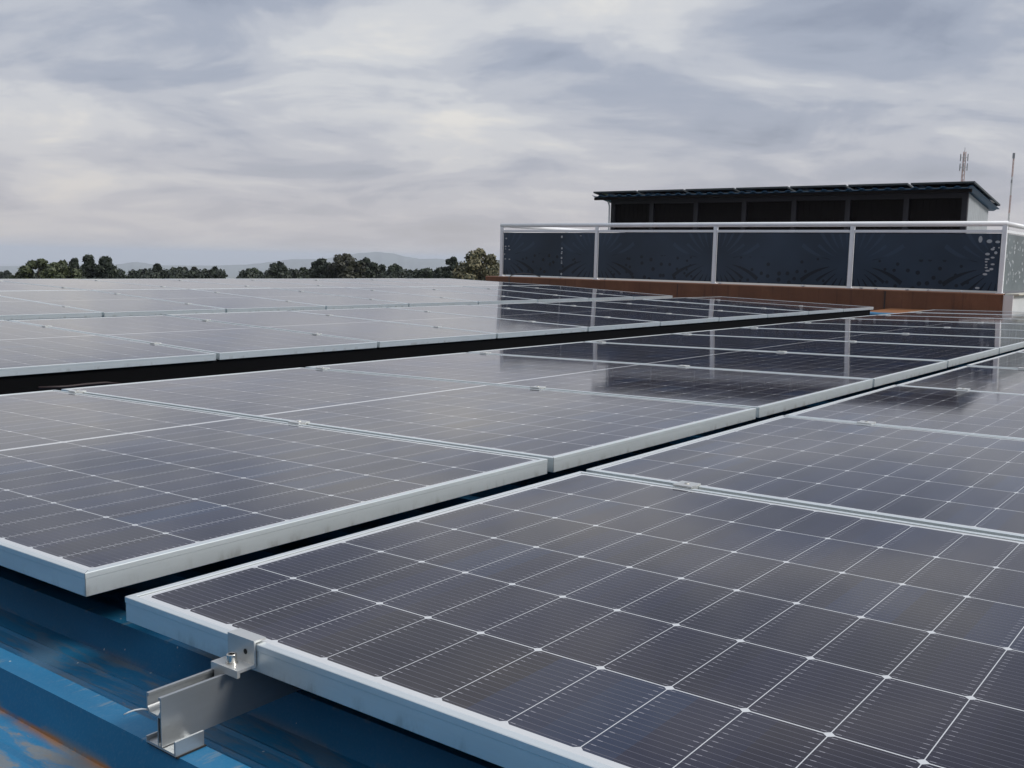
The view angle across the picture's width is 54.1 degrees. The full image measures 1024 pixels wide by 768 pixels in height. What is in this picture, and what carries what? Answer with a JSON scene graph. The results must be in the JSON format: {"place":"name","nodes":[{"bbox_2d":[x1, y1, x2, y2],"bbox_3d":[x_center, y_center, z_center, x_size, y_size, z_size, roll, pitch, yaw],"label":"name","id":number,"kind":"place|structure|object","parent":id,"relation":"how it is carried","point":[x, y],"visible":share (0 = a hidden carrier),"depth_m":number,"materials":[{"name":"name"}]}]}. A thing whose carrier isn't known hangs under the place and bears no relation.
{"place":"outdoors","nodes":[
{"label":"outdoors","id":0,"kind":"place"},
{"bbox_2d":[0,262,235,278],"bbox_3d":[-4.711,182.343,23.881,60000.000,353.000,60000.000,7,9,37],"label":"ground","id":1,"kind":"structure","parent":0,"point":[23,264],"depth_m":15141.18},
{"bbox_2d":[0,270,12,278],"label":"tree","id":2,"kind":"object","parent":1,"relation":"on","point":[6,274],"visible":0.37,"depth_m":203.71,"materials":[{"name":"green plant"}]},
{"bbox_2d":[9,258,49,278],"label":"tree","id":3,"kind":"object","parent":1,"relation":"on","point":[26,271],"visible":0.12,"depth_m":55.53,"materials":[{"name":"green plant"}]},
{"bbox_2d":[39,259,85,278],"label":"tree","id":4,"kind":"object","parent":1,"relation":"on","point":[58,270],"visible":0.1,"depth_m":54.14,"materials":[{"name":"green plant"}]},
{"bbox_2d":[68,258,86,278],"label":"tree","id":5,"kind":"object","parent":1,"relation":"on","point":[73,263],"visible":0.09,"depth_m":67.28,"materials":[{"name":"green plant"}]},
{"bbox_2d":[80,254,95,278],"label":"tree","id":6,"kind":"object","parent":1,"relation":"on","point":[89,264],"visible":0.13,"depth_m":69.27,"materials":[{"name":"green plant"}]},
{"bbox_2d":[90,256,123,278],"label":"tree","id":7,"kind":"object","parent":1,"relation":"on","point":[105,268],"visible":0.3,"depth_m":68.75,"materials":[{"name":"green plant"}]},
{"bbox_2d":[152,263,165,273],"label":"tree","id":8,"kind":"object","parent":1,"relation":"on","point":[157,267],"visible":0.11,"depth_m":97.25,"materials":[{"name":"green plant"}]},
{"bbox_2d":[169,266,181,270],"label":"tree","id":9,"kind":"object","parent":1,"relation":"on","point":[174,268],"visible":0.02,"depth_m":105.38,"materials":[{"name":"green plant"}]},
{"bbox_2d":[182,266,200,271],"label":"tree","id":10,"kind":"object","parent":1,"relation":"on","point":[194,268],"visible":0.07,"depth_m":100.45,"materials":[{"name":"green plant"}]},
{"bbox_2d":[246,267,263,276],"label":"tree","id":11,"kind":"object","parent":1,"relation":"on","point":[255,270],"visible":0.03,"depth_m":103.75,"materials":[{"name":"green plant"}]},
{"bbox_2d":[261,261,294,278],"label":"tree","id":12,"kind":"object","parent":1,"relation":"on","point":[275,267],"visible":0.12,"depth_m":92.36,"materials":[{"name":"green plant"}]},
{"bbox_2d":[299,267,308,273],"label":"tree","id":13,"kind":"object","parent":1,"relation":"on","point":[303,269],"visible":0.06,"depth_m":100.91,"materials":[{"name":"green plant"}]},
{"bbox_2d":[308,257,331,278],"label":"tree","id":14,"kind":"object","parent":1,"relation":"on","point":[319,266],"visible":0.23,"depth_m":81.18,"materials":[{"name":"green plant"}]},
{"bbox_2d":[325,253,366,278],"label":"tree","id":15,"kind":"object","parent":1,"relation":"on","point":[345,266],"visible":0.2,"depth_m":79.81,"materials":[{"name":"green plant"}]},
{"bbox_2d":[356,257,385,277],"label":"tree","id":16,"kind":"object","parent":1,"relation":"on","point":[373,270],"visible":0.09,"depth_m":86.08,"materials":[{"name":"green plant"}]},
{"bbox_2d":[379,264,385,272],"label":"tree","id":17,"kind":"object","parent":1,"relation":"on","point":[382,266],"visible":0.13,"depth_m":98.31,"materials":[{"name":"green plant"}]},
{"bbox_2d":[383,263,405,275],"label":"tree","id":18,"kind":"object","parent":1,"relation":"on","point":[394,267],"visible":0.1,"depth_m":96.40,"materials":[{"name":"green plant"}]},
{"bbox_2d":[414,267,432,277],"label":"tree","id":19,"kind":"object","parent":1,"relation":"on","point":[424,273],"visible":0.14,"depth_m":90.48,"materials":[{"name":"green plant"}]},
{"bbox_2d":[432,266,442,277],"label":"tree","id":20,"kind":"object","parent":1,"relation":"on","point":[437,273],"visible":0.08,"depth_m":79.06,"materials":[{"name":"green plant"}]},
{"bbox_2d":[441,256,458,278],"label":"tree","id":21,"kind":"object","parent":1,"relation":"on","point":[451,262],"visible":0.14,"depth_m":69.12,"materials":[{"name":"green plant"}]},
{"bbox_2d":[451,248,499,280],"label":"tree","id":22,"kind":"object","parent":1,"relation":"on","point":[473,267],"visible":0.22,"depth_m":45.25,"materials":[{"name":"green plant"}]},
{"bbox_2d":[0,300,1023,767],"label":"metal roof","id":23,"kind":"structure","parent":1,"relation":"on","point":[80,676],"depth_m":1.33,"materials":[{"name":"blue painted metal"},{"name":"rust"}]},
{"bbox_2d":[38,381,122,388],"bbox_3d":[-1.937,0.010,4.535,0.012,0.033,0.413,7,9,37],"label":"cable","id":24,"kind":"object","parent":23,"relation":"attached to","point":[70,386],"visible":0.82,"depth_m":4.50,"materials":[{"name":"black plastic"}]},
{"bbox_2d":[146,730,205,758],"bbox_3d":[-0.390,0.409,1.165,0.060,0.020,0.040,7,9,37],"label":"rail foot","id":25,"kind":"object","parent":23,"relation":"on","point":[182,747],"visible":0.73,"depth_m":1.15},
{"bbox_2d":[146,669,300,746],"bbox_3d":[3.485,-0.150,6.205,0.028,0.058,12.806,6,8,37],"label":"mounting rail","id":26,"kind":"object","parent":25,"relation":"on","point":[190,705],"visible":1,"depth_m":1.20,"materials":[{"name":"metal"}]},
{"bbox_2d":[123,708,147,714],"bbox_3d":[-0.431,0.375,1.152,0.028,0.005,0.003,-3,8,-32],"label":"plastic strap","id":27,"kind":"object","parent":26,"relation":"attached to","point":[136,710],"visible":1,"depth_m":1.15,"materials":[{"name":"grey plastic"}]},
{"bbox_2d":[211,628,265,678],"bbox_3d":[-0.334,0.338,1.227,0.051,0.060,0.044,6,8,37],"label":"end clamp","id":28,"kind":"object","parent":26,"relation":"attached to","point":[237,659],"visible":0.99,"depth_m":1.22,"materials":[{"name":"metal"}]},
{"bbox_2d":[125,471,1023,767],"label":"solar panel","id":29,"kind":"object","parent":26,"relation":"on","point":[579,619],"visible":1,"depth_m":1.29,"materials":[{"name":"black glass"}]},
{"bbox_2d":[673,481,700,488],"bbox_3d":[0.371,0.219,2.132,0.044,0.019,0.043,6,8,37],"label":"panel clamp","id":30,"kind":"object","parent":26,"relation":"attached to","point":[690,485],"visible":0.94,"depth_m":2.12,"materials":[{"name":"metal"}]},
{"bbox_2d":[586,415,1023,538],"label":"solar panel","id":31,"kind":"object","parent":26,"relation":"on","point":[967,482],"visible":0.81,"depth_m":2.33,"materials":[{"name":"black glass"}]},
{"bbox_2d":[857,420,875,424],"bbox_3d":[1.075,0.122,3.046,0.044,0.019,0.043,6,8,37],"label":"panel clamp","id":32,"kind":"object","parent":26,"relation":"attached to","point":[866,422],"visible":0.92,"depth_m":3.04,"materials":[{"name":"metal"}]},
{"bbox_2d":[785,385,1023,438],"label":"solar panel","id":33,"kind":"object","parent":26,"relation":"on","point":[995,414],"visible":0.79,"depth_m":3.35,"materials":[{"name":"black glass"}]},
{"bbox_2d":[898,366,1023,394],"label":"solar panel","id":34,"kind":"object","parent":26,"relation":"on","point":[993,379],"visible":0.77,"depth_m":4.35,"materials":[{"name":"black glass"}]},
{"bbox_2d":[967,352,1023,368],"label":"solar panel","id":35,"kind":"object","parent":26,"relation":"on","point":[1013,360],"visible":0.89,"depth_m":5.23,"materials":[{"name":"black glass"}]},
{"bbox_2d":[21,299,628,319],"bbox_3d":[-1.176,-0.903,11.355,0.028,0.058,10.336,9,10,37],"label":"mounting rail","id":36,"kind":"object","parent":23,"relation":"attached to","point":[294,310],"depth_m":10.20,"materials":[{"name":"metal"}]},
{"bbox_2d":[0,296,101,319],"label":"solar panel","id":37,"kind":"object","parent":36,"relation":"on","point":[14,309],"visible":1,"depth_m":7.75,"materials":[{"name":"black glass"}]},
{"bbox_2d":[0,290,224,316],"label":"solar panel","id":38,"kind":"object","parent":36,"relation":"on","point":[106,304],"visible":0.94,"depth_m":8.74,"materials":[{"name":"black glass"}]},
{"bbox_2d":[93,289,324,312],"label":"solar panel","id":39,"kind":"object","parent":36,"relation":"on","point":[228,303],"visible":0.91,"depth_m":9.68,"materials":[{"name":"black glass"}]},
{"bbox_2d":[194,288,407,308],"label":"solar panel","id":40,"kind":"object","parent":36,"relation":"on","point":[327,301],"visible":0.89,"depth_m":10.60,"materials":[{"name":"black glass"}]},
{"bbox_2d":[276,287,477,306],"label":"solar panel","id":41,"kind":"object","parent":36,"relation":"on","point":[411,300],"visible":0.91,"depth_m":11.52,"materials":[{"name":"black glass"}]},
{"bbox_2d":[347,287,536,303],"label":"solar panel","id":42,"kind":"object","parent":36,"relation":"on","point":[485,299],"visible":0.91,"depth_m":12.44,"materials":[{"name":"black glass"}]},
{"bbox_2d":[415,286,588,301],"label":"solar panel","id":43,"kind":"object","parent":36,"relation":"on","point":[538,297],"visible":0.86,"depth_m":13.35,"materials":[{"name":"black glass"}]},
{"bbox_2d":[465,286,632,300],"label":"solar panel","id":44,"kind":"object","parent":36,"relation":"on","point":[593,296],"visible":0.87,"depth_m":14.25,"materials":[{"name":"black glass"}]},
{"bbox_2d":[521,285,672,298],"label":"solar panel","id":45,"kind":"object","parent":36,"relation":"on","point":[634,295],"visible":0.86,"depth_m":15.20,"materials":[{"name":"black glass"}]},
{"bbox_2d":[0,310,869,394],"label":"support beam","id":46,"kind":"structure","parent":23,"relation":"on","point":[20,384],"depth_m":5.83,"materials":[{"name":"black metal"}]},
{"bbox_3d":[1.615,-0.343,7.699,0.028,0.059,12.688,5,8,37],"label":"mounting rail","id":47,"kind":"object","parent":23,"relation":"attached to","visible":0},
{"bbox_2d":[68,390,85,393],"bbox_3d":[-1.552,0.031,3.584,0.044,0.019,0.043,5,8,37],"label":"panel clamp","id":48,"kind":"object","parent":47,"relation":"attached to","point":[78,391],"visible":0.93,"depth_m":3.58,"materials":[{"name":"metal"}]},
{"bbox_2d":[0,390,547,596],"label":"solar panel","id":49,"kind":"object","parent":47,"relation":"on","point":[100,494],"visible":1,"depth_m":2.07,"materials":[{"name":"black glass"}]},
{"bbox_3d":[2.560,-0.259,6.980,0.028,0.059,12.688,5,8,37],"label":"mounting rail","id":50,"kind":"object","parent":23,"relation":"attached to","visible":0},
{"bbox_2d":[288,420,309,424],"bbox_3d":[-0.607,0.114,2.865,0.044,0.019,0.043,5,8,37],"label":"panel clamp","id":51,"kind":"object","parent":50,"relation":"attached to","point":[303,422],"visible":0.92,"depth_m":2.86,"materials":[{"name":"metal"}]},
{"bbox_2d":[61,367,755,471],"bbox_3d":[-0.431,0.066,3.454,2.200,0.035,1.134,5,8,37],"label":"solar panel","id":52,"kind":"object","parent":50,"relation":"on","point":[560,430],"visible":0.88,"depth_m":3.18,"materials":[{"name":"black glass"}]},
{"bbox_2d":[530,386,545,388],"bbox_3d":[0.097,0.017,3.778,0.044,0.019,0.043,5,8,37],"label":"panel clamp","id":53,"kind":"object","parent":50,"relation":"attached to","point":[540,387],"visible":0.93,"depth_m":3.77,"materials":[{"name":"metal"}]},
{"bbox_2d":[305,352,872,417],"bbox_3d":[0.274,-0.031,4.368,2.200,0.035,1.134,5,8,37],"label":"solar panel","id":54,"kind":"object","parent":50,"relation":"on","point":[765,393],"visible":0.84,"depth_m":4.15,"materials":[{"name":"black glass"}]},
{"bbox_2d":[468,342,946,386],"bbox_3d":[0.978,-0.128,5.282,2.199,0.035,1.134,5,8,37],"label":"solar panel","id":55,"kind":"object","parent":50,"relation":"on","point":[880,371],"visible":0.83,"depth_m":5.10,"materials":[{"name":"black glass"}]},
{"bbox_2d":[585,334,998,366],"bbox_3d":[1.683,-0.226,6.196,2.199,0.035,1.134,5,8,37],"label":"solar panel","id":56,"kind":"object","parent":50,"relation":"on","point":[954,355],"visible":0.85,"depth_m":6.03,"materials":[{"name":"black glass"}]},
{"bbox_2d":[672,327,1023,353],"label":"solar panel","id":57,"kind":"object","parent":50,"relation":"on","point":[1003,345],"visible":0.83,"depth_m":7.00,"materials":[{"name":"black glass"}]},
{"bbox_2d":[740,322,1023,337],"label":"solar panel","id":58,"kind":"object","parent":50,"relation":"on","point":[1002,333],"visible":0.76,"depth_m":8.02,"materials":[{"name":"black glass"}]},
{"bbox_2d":[800,318,1023,329],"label":"solar panel","id":59,"kind":"object","parent":50,"relation":"on","point":[1007,326],"visible":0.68,"depth_m":9.05,"materials":[{"name":"black glass"}]},
{"bbox_2d":[845,315,1023,323],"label":"solar panel","id":60,"kind":"object","parent":50,"relation":"on","point":[950,319],"visible":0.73,"depth_m":10.01,"materials":[{"name":"black glass"}]},
{"bbox_2d":[881,312,1023,318],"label":"solar panel","id":61,"kind":"object","parent":50,"relation":"on","point":[961,315],"visible":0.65,"depth_m":11.01,"materials":[{"name":"black glass"}]},
{"bbox_2d":[914,310,1023,314],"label":"solar panel","id":62,"kind":"object","parent":50,"relation":"on","point":[976,312],"visible":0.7,"depth_m":11.93,"materials":[{"name":"black glass"}]},
{"label":"mounting rail","id":63,"kind":"object","parent":23,"relation":"attached to","visible":0},
{"bbox_2d":[0,320,215,376],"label":"solar panel","id":64,"kind":"object","parent":63,"relation":"on","point":[27,349],"visible":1,"depth_m":5.03,"materials":[{"name":"black glass"}]},
{"bbox_2d":[167,311,495,346],"bbox_3d":[-1.327,-0.413,7.171,2.200,0.037,1.134,8,10,37],"label":"solar panel","id":65,"kind":"object","parent":63,"relation":"on","point":[385,334],"visible":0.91,"depth_m":6.98,"materials":[{"name":"black glass"}]},
{"bbox_2d":[295,308,587,337],"bbox_3d":[-0.625,-0.509,8.082,2.199,0.035,1.134,8,10,37],"label":"solar panel","id":66,"kind":"object","parent":63,"relation":"on","point":[503,328],"visible":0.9,"depth_m":7.91,"materials":[{"name":"black glass"}]},
{"bbox_2d":[389,305,659,330],"bbox_3d":[0.077,-0.605,8.993,2.199,0.036,1.134,8,10,37],"label":"solar panel","id":67,"kind":"object","parent":63,"relation":"on","point":[595,323],"visible":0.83,"depth_m":8.84,"materials":[{"name":"black glass"}]},
{"bbox_2d":[603,299,807,317],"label":"solar panel","id":68,"kind":"object","parent":63,"relation":"on","point":[775,313],"visible":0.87,"depth_m":11.61,"materials":[{"name":"black glass"}]},
{"bbox_2d":[645,298,842,313],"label":"solar panel","id":69,"kind":"object","parent":63,"relation":"on","point":[815,310],"visible":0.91,"depth_m":12.50,"materials":[{"name":"black glass"}]},
{"bbox_3d":[-0.052,-0.675,9.810,0.028,0.059,11.490,8,10,37],"label":"mounting rail","id":70,"kind":"object","parent":23,"relation":"attached to","visible":0},
{"bbox_2d":[9,315,376,359],"bbox_3d":[-2.029,-0.315,6.260,2.199,0.035,1.134,8,10,37],"label":"solar panel","id":71,"kind":"object","parent":70,"relation":"on","point":[221,340],"visible":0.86,"depth_m":6.05,"materials":[{"name":"black glass"}]},
{"bbox_2d":[476,303,718,325],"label":"solar panel","id":72,"kind":"object","parent":70,"relation":"on","point":[663,319],"visible":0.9,"depth_m":9.76,"materials":[{"name":"black glass"}]},
{"bbox_2d":[541,301,767,320],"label":"solar panel","id":73,"kind":"object","parent":70,"relation":"on","point":[725,315],"visible":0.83,"depth_m":10.69,"materials":[{"name":"black glass"}]},
{"bbox_2d":[691,297,873,311],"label":"solar panel","id":74,"kind":"object","parent":70,"relation":"on","point":[845,308],"visible":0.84,"depth_m":13.44,"materials":[{"name":"black glass"}]},
{"bbox_3d":[-3.585,-1.373,13.893,0.028,0.059,9.182,8,10,37],"label":"mounting rail","id":75,"kind":"object","parent":23,"relation":"attached to","visible":0},
{"bbox_2d":[0,281,81,290],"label":"solar panel","id":76,"kind":"object","parent":75,"relation":"on","point":[8,286],"visible":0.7,"depth_m":10.16,"materials":[{"name":"black glass"}]},
{"bbox_2d":[0,279,182,289],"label":"solar panel","id":77,"kind":"object","parent":75,"relation":"on","point":[84,284],"visible":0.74,"depth_m":11.13,"materials":[{"name":"black glass"}]},
{"bbox_2d":[87,279,264,288],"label":"solar panel","id":78,"kind":"object","parent":75,"relation":"on","point":[179,284],"visible":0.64,"depth_m":12.06,"materials":[{"name":"black glass"}]},
{"bbox_2d":[171,279,332,287],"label":"solar panel","id":79,"kind":"object","parent":75,"relation":"on","point":[257,283],"visible":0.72,"depth_m":12.97,"materials":[{"name":"black glass"}]},
{"bbox_2d":[310,278,451,286],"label":"solar panel","id":80,"kind":"object","parent":75,"relation":"on","point":[382,282],"visible":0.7,"depth_m":14.77,"materials":[{"name":"black glass"}]},
{"bbox_3d":[-2.515,-1.220,13.084,0.028,0.059,9.182,8,10,37],"label":"mounting rail","id":81,"kind":"object","parent":23,"relation":"attached to","visible":0},
{"bbox_2d":[246,279,401,286],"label":"solar panel","id":82,"kind":"object","parent":81,"relation":"on","point":[322,283],"visible":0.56,"depth_m":13.88,"materials":[{"name":"black glass"}]},
{"bbox_2d":[356,278,507,285],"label":"solar panel","id":83,"kind":"object","parent":81,"relation":"on","point":[431,282],"visible":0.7,"depth_m":15.72,"materials":[{"name":"black glass"}]},
{"bbox_2d":[408,278,540,285],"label":"solar panel","id":84,"kind":"object","parent":81,"relation":"on","point":[482,282],"visible":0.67,"depth_m":16.71,"materials":[{"name":"black glass"}]},
{"bbox_2d":[542,277,1023,311],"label":"roof terrace","id":85,"kind":"structure","parent":1,"relation":"on","point":[1013,301],"depth_m":16.30,"materials":[{"name":"tile"}]},
{"bbox_2d":[485,276,1004,310],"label":"terrace kerb","id":86,"kind":"structure","parent":85,"relation":"attached to","point":[877,299],"depth_m":15.55,"materials":[{"name":"brown paint"}]},
{"bbox_2d":[508,273,540,281],"bbox_3d":[0.239,-1.916,18.887,0.679,0.347,0.082,5,8,27],"label":"cable","id":87,"kind":"object","parent":86,"relation":"on","point":[523,273],"visible":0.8,"depth_m":18.86,"materials":[{"name":"grey plastic"}]},
{"bbox_2d":[499,221,1023,293],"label":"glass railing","id":88,"kind":"object","parent":85,"relation":"on","point":[946,259],"visible":0.99,"depth_m":15.83,"materials":[{"name":"grey"}]},
{"bbox_2d":[592,185,998,232],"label":"roof shed","id":89,"kind":"structure","parent":85,"relation":"on","point":[959,203],"depth_m":20.59,"materials":[{"name":"grey metal"}]},
{"bbox_2d":[614,187,962,195],"bbox_3d":[5.332,-4.008,21.049,8.160,0.042,0.040,7,9,37],"label":"roof rail","id":90,"kind":"object","parent":89,"relation":"on","point":[795,191],"visible":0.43,"depth_m":20.50,"materials":[{"name":"metal"}]},
{"bbox_2d":[911,181,999,205],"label":"solar panel","id":91,"kind":"object","parent":89,"relation":"on","point":[960,184],"visible":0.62,"depth_m":18.84,"materials":[{"name":"black glass"}]},
{"bbox_2d":[1008,153,1014,229],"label":"radio mast","id":92,"kind":"object","parent":1,"relation":"on","point":[1013,156],"visible":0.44,"depth_m":149.52,"materials":[{"name":"grey metal"}]},
{"bbox_2d":[31,268,485,279],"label":"undergrowth","id":93,"kind":"object","parent":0,"point":[149,273],"visible":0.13,"depth_m":91.04,"materials":[{"name":"green plant"}]},
{"bbox_2d":[0,252,559,276],"bbox_3d":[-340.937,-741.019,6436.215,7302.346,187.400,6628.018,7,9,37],"label":"mountains","id":94,"kind":"structure","parent":0,"point":[389,259],"depth_m":6020.43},
{"bbox_2d":[0,0,1023,276],"label":"sky","id":95,"kind":"structure","parent":0,"point":[164,132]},
{"bbox_2d":[959,152,968,180],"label":"cell tower","id":96,"kind":"structure","parent":0,"point":[963,163],"depth_m":134.19,"materials":[{"name":"grey metal"}]},
{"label":"roof rail","id":97,"kind":"object","parent":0,"visible":0},
{"bbox_2d":[593,190,643,195],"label":"solar panel","id":98,"kind":"object","parent":97,"relation":"on","point":[613,193],"visible":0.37,"depth_m":23.06,"materials":[{"name":"black glass"}]},
{"bbox_2d":[638,189,691,194],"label":"solar panel","id":99,"kind":"object","parent":97,"relation":"on","point":[670,191],"visible":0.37,"depth_m":22.33,"materials":[{"name":"black glass"}]},
{"bbox_2d":[685,188,739,193],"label":"solar panel","id":100,"kind":"object","parent":97,"relation":"on","point":[713,190],"visible":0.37,"depth_m":21.64,"materials":[{"name":"black glass"}]},
{"bbox_2d":[736,186,794,191],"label":"solar panel","id":101,"kind":"object","parent":97,"relation":"on","point":[767,189],"visible":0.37,"depth_m":20.91,"materials":[{"name":"black glass"}]},
{"bbox_2d":[790,185,852,190],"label":"solar panel","id":102,"kind":"object","parent":97,"relation":"on","point":[821,187],"visible":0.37,"depth_m":20.19,"materials":[{"name":"black glass"}]},
{"bbox_2d":[848,183,912,189],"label":"solar panel","id":103,"kind":"object","parent":97,"relation":"on","point":[879,186],"visible":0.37,"depth_m":19.49,"materials":[{"name":"black glass"}]}
]}

